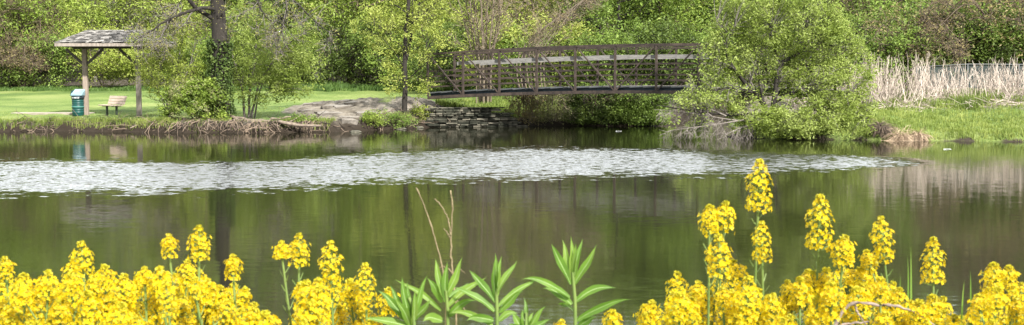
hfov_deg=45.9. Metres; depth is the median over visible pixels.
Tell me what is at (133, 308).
yellow flower
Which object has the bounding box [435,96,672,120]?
creek grass
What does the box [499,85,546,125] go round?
waterside bush
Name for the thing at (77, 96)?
litter bin
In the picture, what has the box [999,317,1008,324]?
yellow flower
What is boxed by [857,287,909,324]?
yellow flower
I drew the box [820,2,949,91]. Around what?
understory shrub
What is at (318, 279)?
yellow flower
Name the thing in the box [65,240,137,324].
yellow flower
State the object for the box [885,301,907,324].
yellow flower
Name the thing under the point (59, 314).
yellow flower
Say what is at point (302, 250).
yellow flower
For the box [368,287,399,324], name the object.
yellow flower
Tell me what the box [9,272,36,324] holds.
yellow flower
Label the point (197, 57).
understory shrub
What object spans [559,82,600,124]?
waterside bush
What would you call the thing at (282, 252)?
yellow flower
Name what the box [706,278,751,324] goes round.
yellow flower
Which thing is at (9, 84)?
understory shrub
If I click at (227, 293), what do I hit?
yellow flower
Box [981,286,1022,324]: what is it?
yellow flower
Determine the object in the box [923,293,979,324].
yellow flower
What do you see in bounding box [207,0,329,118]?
willow shrub
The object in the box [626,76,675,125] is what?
waterside bush
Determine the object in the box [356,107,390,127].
bush
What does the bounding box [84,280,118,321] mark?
yellow flower
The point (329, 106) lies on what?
rock ledge
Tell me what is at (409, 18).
slim tree
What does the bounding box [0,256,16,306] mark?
yellow flower
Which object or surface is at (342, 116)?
rock ledge
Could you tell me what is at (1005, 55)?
understory shrub
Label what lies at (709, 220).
yellow flower
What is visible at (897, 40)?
understory shrub
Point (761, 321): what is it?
yellow flower
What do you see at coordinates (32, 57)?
arching thicket
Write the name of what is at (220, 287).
yellow flower
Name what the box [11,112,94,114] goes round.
path
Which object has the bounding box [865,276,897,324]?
yellow flower
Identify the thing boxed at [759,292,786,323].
yellow flower
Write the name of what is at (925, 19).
arching thicket
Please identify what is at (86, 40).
picnic shelter
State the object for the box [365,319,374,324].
yellow flower
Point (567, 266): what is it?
leafy plant
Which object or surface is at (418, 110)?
bush
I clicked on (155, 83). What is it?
willow shrub
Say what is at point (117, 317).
yellow flower
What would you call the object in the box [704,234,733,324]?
yellow flower
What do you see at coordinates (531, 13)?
broadleaf tree
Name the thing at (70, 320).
yellow flower
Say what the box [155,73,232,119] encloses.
blossom bush
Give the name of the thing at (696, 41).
understory shrub
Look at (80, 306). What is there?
yellow flower
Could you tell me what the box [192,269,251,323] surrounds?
yellow flower
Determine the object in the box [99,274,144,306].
yellow flower
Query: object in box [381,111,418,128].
bush
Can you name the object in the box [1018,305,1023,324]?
yellow flower
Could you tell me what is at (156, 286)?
yellow flower
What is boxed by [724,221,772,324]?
yellow flower
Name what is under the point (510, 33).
understory shrub
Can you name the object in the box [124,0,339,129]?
oak tree
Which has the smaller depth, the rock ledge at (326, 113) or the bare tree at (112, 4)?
the rock ledge at (326, 113)
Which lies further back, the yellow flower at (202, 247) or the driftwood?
the driftwood
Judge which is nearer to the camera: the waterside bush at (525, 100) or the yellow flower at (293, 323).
the yellow flower at (293, 323)
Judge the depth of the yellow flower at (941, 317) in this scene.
1.93 m
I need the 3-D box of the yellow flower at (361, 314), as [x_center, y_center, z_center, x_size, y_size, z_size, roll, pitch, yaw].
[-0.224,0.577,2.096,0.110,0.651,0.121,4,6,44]
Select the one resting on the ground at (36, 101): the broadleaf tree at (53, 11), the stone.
the broadleaf tree at (53, 11)
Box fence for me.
[916,64,1023,90]
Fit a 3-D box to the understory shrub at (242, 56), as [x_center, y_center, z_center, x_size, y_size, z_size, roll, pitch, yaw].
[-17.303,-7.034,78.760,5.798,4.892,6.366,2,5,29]
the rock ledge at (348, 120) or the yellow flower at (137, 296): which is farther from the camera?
the rock ledge at (348, 120)
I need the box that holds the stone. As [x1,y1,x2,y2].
[350,130,360,132]
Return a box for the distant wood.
[15,0,1014,34]
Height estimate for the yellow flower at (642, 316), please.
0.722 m
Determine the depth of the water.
22.45 m
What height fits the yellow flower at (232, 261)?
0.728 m
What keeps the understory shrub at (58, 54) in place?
on the ground at (36, 101)
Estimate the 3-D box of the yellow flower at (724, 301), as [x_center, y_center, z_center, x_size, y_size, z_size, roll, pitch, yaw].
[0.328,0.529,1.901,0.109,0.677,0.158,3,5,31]
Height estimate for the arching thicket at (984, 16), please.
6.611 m
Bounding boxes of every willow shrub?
[123,6,211,116]
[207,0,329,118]
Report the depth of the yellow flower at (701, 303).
2.08 m
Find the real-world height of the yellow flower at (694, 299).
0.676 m
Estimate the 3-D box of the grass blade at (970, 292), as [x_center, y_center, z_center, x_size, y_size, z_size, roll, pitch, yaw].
[0.804,0.536,2.146,0.009,0.699,0.002,0,4,0]
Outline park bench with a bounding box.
[98,96,126,114]
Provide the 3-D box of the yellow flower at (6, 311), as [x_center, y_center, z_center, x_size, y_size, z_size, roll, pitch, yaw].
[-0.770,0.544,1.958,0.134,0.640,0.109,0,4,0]
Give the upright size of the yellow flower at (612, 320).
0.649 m
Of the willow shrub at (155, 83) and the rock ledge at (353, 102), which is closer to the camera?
the willow shrub at (155, 83)
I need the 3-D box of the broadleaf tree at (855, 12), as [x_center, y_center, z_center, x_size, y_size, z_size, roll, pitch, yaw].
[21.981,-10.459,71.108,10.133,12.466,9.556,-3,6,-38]
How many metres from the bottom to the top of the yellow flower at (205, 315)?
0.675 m
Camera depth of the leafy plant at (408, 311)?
1.92 m
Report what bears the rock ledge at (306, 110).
on the ground at (36, 101)
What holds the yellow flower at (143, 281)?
on the ground at (36, 101)
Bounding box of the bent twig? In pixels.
[834,301,933,324]
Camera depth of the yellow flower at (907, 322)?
1.91 m
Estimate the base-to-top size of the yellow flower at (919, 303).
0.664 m
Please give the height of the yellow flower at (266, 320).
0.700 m
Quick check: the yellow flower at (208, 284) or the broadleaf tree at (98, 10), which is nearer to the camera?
the yellow flower at (208, 284)
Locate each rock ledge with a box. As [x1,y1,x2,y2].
[297,109,317,111]
[303,102,340,105]
[314,111,341,115]
[321,104,355,108]
[331,118,357,124]
[334,99,354,101]
[339,115,362,118]
[344,101,368,104]
[353,110,381,114]
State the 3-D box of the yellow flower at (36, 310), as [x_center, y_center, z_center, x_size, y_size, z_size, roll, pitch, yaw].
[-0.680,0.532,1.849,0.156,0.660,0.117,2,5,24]
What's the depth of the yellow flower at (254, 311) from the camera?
1.96 m
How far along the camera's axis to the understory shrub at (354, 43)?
78.66 m
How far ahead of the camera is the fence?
56.88 m
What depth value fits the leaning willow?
44.26 m
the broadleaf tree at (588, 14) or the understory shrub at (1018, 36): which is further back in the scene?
the broadleaf tree at (588, 14)
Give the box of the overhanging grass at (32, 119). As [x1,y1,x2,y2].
[0,111,421,130]
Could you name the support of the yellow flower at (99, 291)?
on the ground at (36, 101)
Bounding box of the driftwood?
[278,120,320,126]
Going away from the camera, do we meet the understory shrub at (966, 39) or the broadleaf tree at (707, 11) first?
the understory shrub at (966, 39)
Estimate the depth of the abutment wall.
53.49 m
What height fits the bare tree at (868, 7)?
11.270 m
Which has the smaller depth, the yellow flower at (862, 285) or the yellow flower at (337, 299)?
the yellow flower at (862, 285)
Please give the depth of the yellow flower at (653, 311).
2.02 m
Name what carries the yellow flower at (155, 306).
on the ground at (36, 101)
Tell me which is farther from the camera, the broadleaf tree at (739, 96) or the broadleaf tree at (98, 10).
the broadleaf tree at (98, 10)
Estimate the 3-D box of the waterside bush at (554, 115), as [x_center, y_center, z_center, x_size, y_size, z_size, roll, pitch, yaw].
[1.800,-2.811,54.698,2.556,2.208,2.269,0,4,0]
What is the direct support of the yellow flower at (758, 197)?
on the ground at (36, 101)
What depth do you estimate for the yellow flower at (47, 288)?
1.84 m
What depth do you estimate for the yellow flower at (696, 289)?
2.17 m
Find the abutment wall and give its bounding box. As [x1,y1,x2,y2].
[423,107,527,126]
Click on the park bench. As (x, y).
(121, 100)
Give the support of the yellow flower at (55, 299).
on the ground at (36, 101)
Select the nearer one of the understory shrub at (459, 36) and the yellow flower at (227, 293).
the yellow flower at (227, 293)
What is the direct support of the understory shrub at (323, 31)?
on the ground at (36, 101)
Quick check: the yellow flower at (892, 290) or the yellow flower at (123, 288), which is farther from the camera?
the yellow flower at (892, 290)
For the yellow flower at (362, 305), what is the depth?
2.02 m
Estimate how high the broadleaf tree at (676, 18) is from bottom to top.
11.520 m
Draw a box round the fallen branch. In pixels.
[654,94,756,139]
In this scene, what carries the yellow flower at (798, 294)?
on the ground at (36, 101)
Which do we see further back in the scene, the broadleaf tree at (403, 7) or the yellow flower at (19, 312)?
the broadleaf tree at (403, 7)
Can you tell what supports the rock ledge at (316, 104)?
on the ground at (36, 101)
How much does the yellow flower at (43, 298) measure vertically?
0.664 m
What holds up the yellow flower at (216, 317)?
on the ground at (36, 101)
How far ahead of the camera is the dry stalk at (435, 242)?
2.17 m
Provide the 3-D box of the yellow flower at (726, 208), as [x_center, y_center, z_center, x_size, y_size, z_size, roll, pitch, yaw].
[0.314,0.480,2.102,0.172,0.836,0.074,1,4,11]
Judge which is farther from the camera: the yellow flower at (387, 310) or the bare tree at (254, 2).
the bare tree at (254, 2)
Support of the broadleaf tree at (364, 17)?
on the ground at (36, 101)
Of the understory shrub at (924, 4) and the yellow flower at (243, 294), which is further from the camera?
the understory shrub at (924, 4)
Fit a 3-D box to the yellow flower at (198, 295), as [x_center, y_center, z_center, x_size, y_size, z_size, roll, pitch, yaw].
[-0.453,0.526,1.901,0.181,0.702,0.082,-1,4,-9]
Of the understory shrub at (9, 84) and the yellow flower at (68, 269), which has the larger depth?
the understory shrub at (9, 84)
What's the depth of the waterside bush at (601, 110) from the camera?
54.41 m
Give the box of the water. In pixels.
[0,104,1023,324]
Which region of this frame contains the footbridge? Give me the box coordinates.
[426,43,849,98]
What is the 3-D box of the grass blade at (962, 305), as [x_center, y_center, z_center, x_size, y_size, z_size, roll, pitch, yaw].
[0.785,0.545,2.147,0.018,0.680,0.004,0,4,0]
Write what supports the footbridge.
on the ground at (36, 101)
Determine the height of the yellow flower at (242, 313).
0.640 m
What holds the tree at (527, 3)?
on the ground at (36, 101)
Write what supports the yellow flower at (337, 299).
on the ground at (36, 101)
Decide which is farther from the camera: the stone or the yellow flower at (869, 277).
the stone
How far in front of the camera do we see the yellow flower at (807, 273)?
2.12 m
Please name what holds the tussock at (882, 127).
on the ground at (36, 101)
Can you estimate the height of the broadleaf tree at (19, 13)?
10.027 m
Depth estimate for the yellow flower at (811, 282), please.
2.08 m
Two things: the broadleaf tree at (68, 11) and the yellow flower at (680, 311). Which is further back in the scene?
the broadleaf tree at (68, 11)
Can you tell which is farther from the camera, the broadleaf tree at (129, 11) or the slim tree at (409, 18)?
the broadleaf tree at (129, 11)
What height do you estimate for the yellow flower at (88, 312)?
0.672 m
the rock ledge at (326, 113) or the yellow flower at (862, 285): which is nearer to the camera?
the yellow flower at (862, 285)
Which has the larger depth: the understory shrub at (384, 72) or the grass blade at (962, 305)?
the understory shrub at (384, 72)
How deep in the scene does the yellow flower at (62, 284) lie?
2.32 m
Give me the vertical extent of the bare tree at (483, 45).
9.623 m
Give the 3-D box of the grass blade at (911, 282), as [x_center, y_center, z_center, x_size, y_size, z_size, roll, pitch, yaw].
[0.735,0.525,2.245,0.007,0.746,0.003,0,4,0]
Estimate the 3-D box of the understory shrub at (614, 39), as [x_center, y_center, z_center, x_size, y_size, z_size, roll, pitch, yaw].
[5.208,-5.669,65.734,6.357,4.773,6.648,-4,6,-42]
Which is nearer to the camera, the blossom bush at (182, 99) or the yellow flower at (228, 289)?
the yellow flower at (228, 289)
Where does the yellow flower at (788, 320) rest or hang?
on the ground at (36, 101)
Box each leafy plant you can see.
[365,275,430,324]
[396,258,484,324]
[448,254,534,324]
[509,299,549,324]
[524,238,629,324]
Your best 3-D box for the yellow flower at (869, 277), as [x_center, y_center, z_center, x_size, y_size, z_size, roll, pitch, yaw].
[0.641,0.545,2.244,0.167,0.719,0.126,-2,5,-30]
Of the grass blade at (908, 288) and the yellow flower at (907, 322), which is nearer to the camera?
the yellow flower at (907, 322)
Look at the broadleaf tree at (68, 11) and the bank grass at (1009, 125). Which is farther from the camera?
the broadleaf tree at (68, 11)
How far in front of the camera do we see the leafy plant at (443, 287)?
2.00 m
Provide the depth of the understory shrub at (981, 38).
60.40 m
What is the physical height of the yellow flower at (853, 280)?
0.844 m
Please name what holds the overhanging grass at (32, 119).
on the ground at (36, 101)
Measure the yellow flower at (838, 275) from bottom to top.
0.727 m
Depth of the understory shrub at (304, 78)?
79.06 m
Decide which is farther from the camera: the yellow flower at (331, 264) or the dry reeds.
the dry reeds
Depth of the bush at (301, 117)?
49.45 m
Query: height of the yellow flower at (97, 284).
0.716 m
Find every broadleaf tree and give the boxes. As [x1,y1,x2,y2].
[0,0,88,86]
[0,0,96,81]
[3,0,113,83]
[50,1,131,35]
[68,0,195,78]
[125,0,261,79]
[199,0,344,75]
[259,0,365,34]
[278,0,429,83]
[305,0,439,77]
[347,0,491,85]
[375,0,554,78]
[456,0,601,87]
[520,0,640,78]
[549,0,710,85]
[593,0,760,83]
[607,0,728,82]
[667,0,799,107]
[748,0,876,85]
[801,0,949,52]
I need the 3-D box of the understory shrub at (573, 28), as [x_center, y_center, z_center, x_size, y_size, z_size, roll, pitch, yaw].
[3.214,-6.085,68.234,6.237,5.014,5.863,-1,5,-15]
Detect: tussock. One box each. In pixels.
[864,118,897,139]
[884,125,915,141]
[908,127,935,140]
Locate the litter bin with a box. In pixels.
[70,89,84,115]
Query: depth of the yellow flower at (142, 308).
2.15 m
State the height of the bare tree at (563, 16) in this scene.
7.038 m
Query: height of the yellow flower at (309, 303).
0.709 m
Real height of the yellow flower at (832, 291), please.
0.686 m
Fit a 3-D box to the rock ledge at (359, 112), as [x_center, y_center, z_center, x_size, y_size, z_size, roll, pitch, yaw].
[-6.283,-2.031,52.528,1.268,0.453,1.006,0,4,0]
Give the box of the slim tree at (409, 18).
[349,0,465,115]
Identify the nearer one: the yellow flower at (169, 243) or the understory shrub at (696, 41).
the yellow flower at (169, 243)
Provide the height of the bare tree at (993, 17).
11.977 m
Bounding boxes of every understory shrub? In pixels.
[0,14,48,87]
[0,22,99,87]
[58,17,145,86]
[125,20,200,85]
[152,30,235,86]
[201,20,284,85]
[247,30,332,83]
[278,8,359,83]
[321,15,401,84]
[345,15,432,89]
[400,9,490,93]
[450,10,546,89]
[484,20,581,96]
[516,10,619,95]
[553,15,661,85]
[610,6,712,101]
[629,16,747,107]
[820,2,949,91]
[831,13,939,93]
[860,0,1018,89]
[900,2,1004,90]
[905,6,1021,88]
[947,0,1023,88]
[984,15,1023,85]
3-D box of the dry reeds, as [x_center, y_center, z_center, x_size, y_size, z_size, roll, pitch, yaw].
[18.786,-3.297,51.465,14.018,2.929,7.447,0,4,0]
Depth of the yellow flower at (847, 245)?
2.01 m
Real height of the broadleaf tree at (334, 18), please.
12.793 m
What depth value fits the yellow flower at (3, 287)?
2.27 m
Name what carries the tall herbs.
on the ground at (36, 101)
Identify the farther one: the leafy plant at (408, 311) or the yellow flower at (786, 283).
the yellow flower at (786, 283)
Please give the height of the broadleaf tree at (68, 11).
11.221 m
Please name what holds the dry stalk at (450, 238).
on the ground at (36, 101)
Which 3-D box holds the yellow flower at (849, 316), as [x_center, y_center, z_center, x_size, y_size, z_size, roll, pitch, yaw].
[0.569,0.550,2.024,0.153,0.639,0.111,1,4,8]
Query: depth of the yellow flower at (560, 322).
1.97 m
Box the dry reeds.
[784,52,1023,111]
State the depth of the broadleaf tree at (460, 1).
87.57 m
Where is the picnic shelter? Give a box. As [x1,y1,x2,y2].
[54,30,177,115]
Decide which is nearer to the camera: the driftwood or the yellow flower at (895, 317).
the yellow flower at (895, 317)
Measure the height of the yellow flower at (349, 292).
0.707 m
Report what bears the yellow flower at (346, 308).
on the ground at (36, 101)
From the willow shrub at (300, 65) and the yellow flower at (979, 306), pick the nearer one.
the yellow flower at (979, 306)
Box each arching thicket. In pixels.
[0,25,77,86]
[842,0,993,91]
[904,0,1023,87]
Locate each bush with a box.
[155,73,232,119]
[291,112,321,123]
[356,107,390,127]
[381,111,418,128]
[409,103,433,120]
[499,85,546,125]
[530,80,579,124]
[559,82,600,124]
[580,79,629,125]
[599,76,652,125]
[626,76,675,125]
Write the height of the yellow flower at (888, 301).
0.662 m
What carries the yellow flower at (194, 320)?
on the ground at (36, 101)
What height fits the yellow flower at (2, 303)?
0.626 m
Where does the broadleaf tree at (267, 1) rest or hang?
on the ground at (36, 101)
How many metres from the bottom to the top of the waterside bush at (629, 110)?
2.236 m
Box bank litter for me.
[9,100,450,132]
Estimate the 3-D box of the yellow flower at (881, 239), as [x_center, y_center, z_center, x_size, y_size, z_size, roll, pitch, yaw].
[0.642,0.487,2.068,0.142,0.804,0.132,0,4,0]
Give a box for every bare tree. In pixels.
[0,0,83,85]
[53,0,146,81]
[234,0,350,73]
[443,0,527,102]
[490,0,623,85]
[514,0,607,96]
[812,0,1006,24]
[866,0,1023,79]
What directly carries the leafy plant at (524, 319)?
on the ground at (36, 101)
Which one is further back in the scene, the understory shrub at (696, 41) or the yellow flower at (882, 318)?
the understory shrub at (696, 41)
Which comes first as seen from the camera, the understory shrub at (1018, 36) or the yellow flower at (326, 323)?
the yellow flower at (326, 323)
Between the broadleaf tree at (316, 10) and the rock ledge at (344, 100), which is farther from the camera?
the broadleaf tree at (316, 10)
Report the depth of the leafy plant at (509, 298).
1.95 m
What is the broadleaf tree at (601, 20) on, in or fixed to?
on the ground at (36, 101)
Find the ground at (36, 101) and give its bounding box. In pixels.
[0,0,1023,141]
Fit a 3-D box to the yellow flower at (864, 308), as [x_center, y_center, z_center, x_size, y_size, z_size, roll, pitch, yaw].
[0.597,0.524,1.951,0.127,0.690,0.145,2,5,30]
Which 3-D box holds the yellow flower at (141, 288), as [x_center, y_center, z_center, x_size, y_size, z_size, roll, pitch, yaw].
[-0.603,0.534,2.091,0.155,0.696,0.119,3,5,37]
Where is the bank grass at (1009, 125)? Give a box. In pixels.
[802,94,1023,140]
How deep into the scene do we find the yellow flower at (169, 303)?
1.78 m
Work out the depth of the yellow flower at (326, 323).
2.07 m
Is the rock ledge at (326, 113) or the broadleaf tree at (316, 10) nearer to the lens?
the rock ledge at (326, 113)
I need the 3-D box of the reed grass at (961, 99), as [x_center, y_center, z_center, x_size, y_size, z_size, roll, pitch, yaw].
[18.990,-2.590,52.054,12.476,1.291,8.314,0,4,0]
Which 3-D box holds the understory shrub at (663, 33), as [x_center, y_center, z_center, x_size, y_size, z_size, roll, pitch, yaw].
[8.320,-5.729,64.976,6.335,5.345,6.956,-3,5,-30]
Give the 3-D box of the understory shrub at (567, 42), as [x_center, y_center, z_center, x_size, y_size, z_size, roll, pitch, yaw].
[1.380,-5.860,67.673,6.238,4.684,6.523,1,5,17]
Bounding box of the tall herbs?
[0,81,606,91]
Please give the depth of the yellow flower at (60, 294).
2.02 m
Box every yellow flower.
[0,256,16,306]
[0,283,11,301]
[0,295,21,322]
[0,305,18,324]
[3,272,131,324]
[4,269,59,324]
[8,306,29,324]
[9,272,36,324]
[22,296,64,324]
[26,280,52,322]
[31,290,104,324]
[43,292,112,324]
[46,299,107,324]
[49,271,102,314]
[56,279,119,322]
[56,287,96,324]
[60,257,103,312]
[62,308,72,324]
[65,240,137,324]
[81,296,144,316]
[82,264,141,321]
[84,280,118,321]
[86,277,119,298]
[97,294,141,324]
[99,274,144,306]
[107,273,160,324]
[109,266,184,324]
[126,280,179,324]
[138,273,203,324]
[142,288,189,324]
[144,224,218,320]
[145,265,192,324]
[158,259,196,324]
[160,233,185,310]
[176,284,233,324]
[185,276,236,324]
[187,276,213,318]
[189,311,233,324]
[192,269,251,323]
[193,300,216,324]
[202,278,259,324]
[205,284,233,324]
[206,302,257,324]
[216,299,261,324]
[223,282,239,309]
[224,253,243,324]
[229,308,254,324]
[256,285,332,324]
[271,240,293,324]
[288,233,310,324]
[288,311,303,324]
[290,240,344,324]
[293,279,325,324]
[309,277,330,324]
[313,278,363,324]
[321,314,337,324]
[326,286,345,319]
[339,287,353,324]
[346,262,377,324]
[354,311,373,324]
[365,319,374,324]
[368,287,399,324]
[553,319,565,324]
[602,309,622,324]
[633,270,688,324]
[639,299,704,324]
[658,291,683,324]
[662,280,706,323]
[665,291,694,324]
[680,200,735,324]
[681,285,748,324]
[689,290,719,324]
[690,296,704,322]
[697,204,765,324]
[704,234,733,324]
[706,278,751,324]
[718,288,757,324]
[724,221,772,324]
[730,275,797,324]
[744,158,773,304]
[744,287,789,324]
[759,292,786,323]
[764,268,840,324]
[779,279,803,324]
[779,290,814,313]
[785,276,842,324]
[794,193,868,324]
[801,270,858,323]
[803,294,894,324]
[806,282,890,324]
[812,267,837,306]
[816,280,847,324]
[818,266,850,324]
[829,234,856,319]
[840,303,859,324]
[843,276,924,323]
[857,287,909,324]
[858,216,895,315]
[860,295,903,324]
[861,267,897,320]
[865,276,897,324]
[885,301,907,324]
[900,312,915,324]
[902,299,915,314]
[904,296,961,324]
[905,298,934,324]
[919,236,946,313]
[921,309,953,324]
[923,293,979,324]
[956,315,967,323]
[958,290,1023,324]
[967,286,1010,324]
[978,262,1006,324]
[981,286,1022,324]
[982,296,1023,324]
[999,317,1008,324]
[1000,264,1023,322]
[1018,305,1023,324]
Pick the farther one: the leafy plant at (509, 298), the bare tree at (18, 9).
the bare tree at (18, 9)
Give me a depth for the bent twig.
1.87 m
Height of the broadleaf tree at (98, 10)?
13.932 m
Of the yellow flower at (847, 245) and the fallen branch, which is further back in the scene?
the fallen branch
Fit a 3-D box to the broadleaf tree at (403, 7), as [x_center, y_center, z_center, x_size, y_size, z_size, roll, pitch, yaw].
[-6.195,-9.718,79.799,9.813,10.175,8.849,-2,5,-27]
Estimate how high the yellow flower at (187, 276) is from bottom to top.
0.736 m
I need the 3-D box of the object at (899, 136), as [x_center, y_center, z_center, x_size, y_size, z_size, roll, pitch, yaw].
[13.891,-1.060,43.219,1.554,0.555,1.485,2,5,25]
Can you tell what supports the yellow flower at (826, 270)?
on the ground at (36, 101)
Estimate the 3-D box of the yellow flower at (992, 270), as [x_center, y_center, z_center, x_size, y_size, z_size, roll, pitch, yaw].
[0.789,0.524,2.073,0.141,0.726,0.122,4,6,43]
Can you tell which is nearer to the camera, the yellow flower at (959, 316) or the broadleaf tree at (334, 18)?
the yellow flower at (959, 316)
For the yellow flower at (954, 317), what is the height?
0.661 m
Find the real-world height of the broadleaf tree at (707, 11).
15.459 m
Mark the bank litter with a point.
(246, 126)
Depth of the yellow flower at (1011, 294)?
1.85 m
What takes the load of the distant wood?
on the ground at (36, 101)
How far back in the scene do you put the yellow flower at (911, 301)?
2.21 m
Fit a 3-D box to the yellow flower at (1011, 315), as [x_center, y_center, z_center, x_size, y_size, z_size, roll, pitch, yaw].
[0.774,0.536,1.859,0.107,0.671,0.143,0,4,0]
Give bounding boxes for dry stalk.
[416,187,445,324]
[435,190,464,324]
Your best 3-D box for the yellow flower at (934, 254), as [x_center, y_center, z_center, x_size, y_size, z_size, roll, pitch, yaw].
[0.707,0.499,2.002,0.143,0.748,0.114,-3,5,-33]
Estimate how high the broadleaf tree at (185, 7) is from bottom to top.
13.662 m
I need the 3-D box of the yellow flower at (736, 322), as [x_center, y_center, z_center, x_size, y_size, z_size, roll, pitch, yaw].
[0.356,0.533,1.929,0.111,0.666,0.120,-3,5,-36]
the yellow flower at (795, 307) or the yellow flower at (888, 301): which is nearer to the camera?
the yellow flower at (888, 301)
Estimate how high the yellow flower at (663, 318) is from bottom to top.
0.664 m
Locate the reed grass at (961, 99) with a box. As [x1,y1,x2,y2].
[805,88,1023,110]
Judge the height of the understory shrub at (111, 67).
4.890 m
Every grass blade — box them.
[907,257,908,311]
[910,262,911,298]
[961,281,964,321]
[970,273,971,315]
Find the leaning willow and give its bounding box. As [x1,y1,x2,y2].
[657,0,886,139]
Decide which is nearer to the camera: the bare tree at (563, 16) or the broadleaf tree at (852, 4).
the bare tree at (563, 16)
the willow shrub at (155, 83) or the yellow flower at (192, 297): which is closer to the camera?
the yellow flower at (192, 297)
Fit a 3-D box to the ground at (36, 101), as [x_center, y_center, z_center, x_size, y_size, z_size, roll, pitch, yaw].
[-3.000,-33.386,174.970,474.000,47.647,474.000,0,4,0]
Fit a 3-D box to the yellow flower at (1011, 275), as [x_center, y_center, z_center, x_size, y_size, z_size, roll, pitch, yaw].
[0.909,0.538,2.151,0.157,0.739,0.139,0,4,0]
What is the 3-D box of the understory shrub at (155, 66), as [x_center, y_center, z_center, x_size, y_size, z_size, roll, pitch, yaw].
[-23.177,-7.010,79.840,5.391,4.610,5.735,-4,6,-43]

